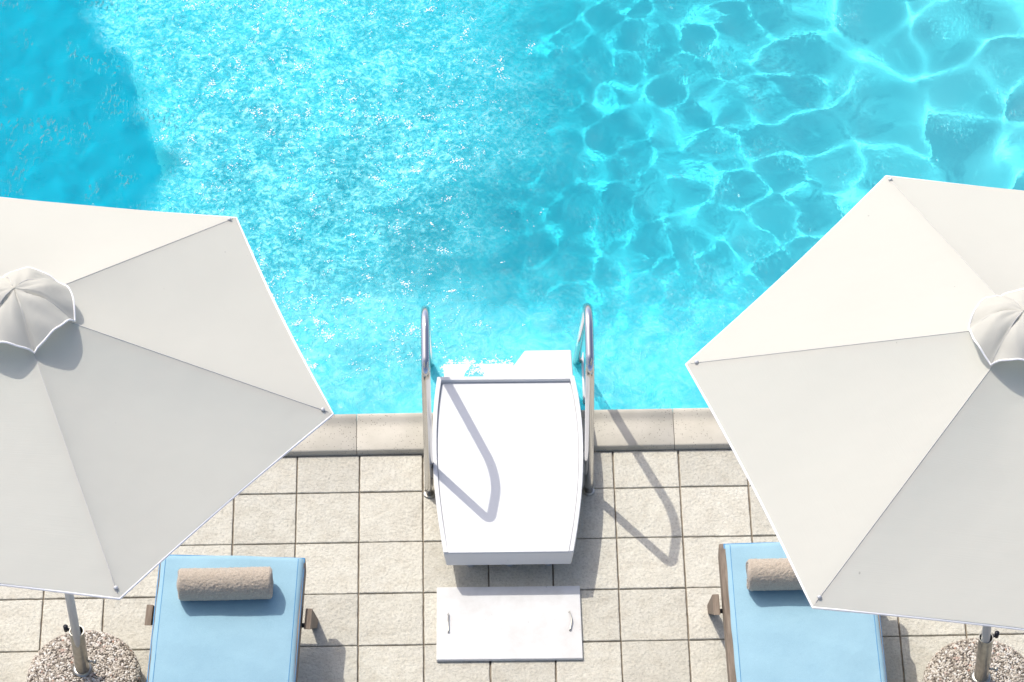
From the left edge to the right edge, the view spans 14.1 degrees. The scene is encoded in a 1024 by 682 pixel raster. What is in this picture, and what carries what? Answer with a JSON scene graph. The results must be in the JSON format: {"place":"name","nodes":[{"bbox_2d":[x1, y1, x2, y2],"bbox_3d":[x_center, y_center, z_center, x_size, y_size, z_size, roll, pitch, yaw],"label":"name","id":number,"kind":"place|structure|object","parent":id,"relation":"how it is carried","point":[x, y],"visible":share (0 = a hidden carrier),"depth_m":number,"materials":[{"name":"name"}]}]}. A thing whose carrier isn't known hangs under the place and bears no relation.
{"place":"outdoors","nodes":[
{"label":"outdoors","id":0,"kind":"place"},
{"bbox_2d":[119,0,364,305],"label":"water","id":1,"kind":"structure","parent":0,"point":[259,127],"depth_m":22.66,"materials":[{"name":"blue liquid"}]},
{"bbox_2d":[0,0,1023,413],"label":"water","id":2,"kind":"structure","parent":0,"point":[688,178],"depth_m":21.02,"materials":[{"name":"blue liquid"}]},
{"bbox_2d":[126,0,543,377],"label":"foam","id":3,"kind":"object","parent":2,"relation":"on","point":[481,366],"visible":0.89,"depth_m":20.96,"materials":[{"name":"white"}]},
{"bbox_2d":[0,450,1023,681],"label":"paving","id":4,"kind":"structure","parent":0,"point":[715,514],"depth_m":19.07,"materials":[{"name":"beige tile"}]},
{"bbox_2d":[0,197,333,681],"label":"parasol","id":5,"kind":"object","parent":4,"relation":"on","point":[162,398],"visible":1,"depth_m":16.18,"materials":[{"name":"fabric"}]},
{"bbox_2d":[144,555,317,681],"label":"sun lounger","id":6,"kind":"object","parent":4,"relation":"on","point":[256,640],"visible":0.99,"depth_m":18.38,"materials":[{"name":"blue fabric"}]},
{"bbox_2d":[177,566,273,600],"bbox_3d":[-1.280,1.081,18.443,0.427,0.136,0.152,-1,49,-1],"label":"rolled towel","id":7,"kind":"object","parent":6,"relation":"on","point":[220,583],"visible":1,"depth_m":18.39,"materials":[{"name":"fabric"}]},
{"bbox_2d":[421,306,434,498],"bbox_3d":[-0.397,0.152,19.492,0.060,1.300,1.037,-1,49,0],"label":"grab rail","id":8,"kind":"object","parent":4,"relation":"attached to","point":[426,365],"visible":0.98,"depth_m":18.93,"materials":[{"name":"silver metal"}]},
{"bbox_2d":[432,350,582,566],"bbox_3d":[-0.018,0.748,19.715,0.705,0.978,1.408,-1,49,0],"label":"board","id":9,"kind":"object","parent":4,"relation":"on","point":[507,445],"visible":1,"depth_m":19.25,"materials":[{"name":"white plastic"}]},
{"bbox_2d":[436,586,582,661],"bbox_3d":[-0.014,1.286,18.873,0.664,0.032,0.423,-1,49,0],"label":"access hatch","id":10,"kind":"object","parent":4,"relation":"on","point":[529,623],"visible":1,"depth_m":18.86,"materials":[{"name":"paint"}]},
{"bbox_2d":[572,303,594,495],"bbox_3d":[0.335,0.139,19.498,0.060,1.300,1.038,-2,49,-2],"label":"grab rail","id":11,"kind":"object","parent":4,"relation":"attached to","point":[585,334],"visible":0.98,"depth_m":19.04,"materials":[{"name":"silver metal"}]},
{"bbox_2d":[707,542,886,681],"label":"sun lounger","id":12,"kind":"object","parent":4,"relation":"on","point":[782,636],"visible":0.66,"depth_m":18.35,"materials":[{"name":"blue fabric"}]},
{"bbox_2d":[746,558,802,590],"bbox_3d":[1.261,1.037,18.462,0.427,0.138,0.151,-1,49,-1],"label":"rolled towel","id":13,"kind":"object","parent":12,"relation":"on","point":[771,574],"visible":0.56,"depth_m":18.40,"materials":[{"name":"fabric"}]},
{"bbox_2d":[685,175,1023,681],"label":"parasol","id":14,"kind":"object","parent":4,"relation":"on","point":[856,371],"visible":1,"depth_m":16.50,"materials":[{"name":"fabric"}]},
{"label":"ground","id":15,"kind":"structure","parent":0,"visible":0},
{"bbox_2d":[283,408,731,457],"bbox_3d":[-0.234,-2.708,22.391,14.160,0.079,8.602,-1,49,0],"label":"coping","id":16,"kind":"object","parent":15,"relation":"on","point":[397,434],"visible":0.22,"depth_m":19.59,"materials":[{"name":"stone"}]}
]}

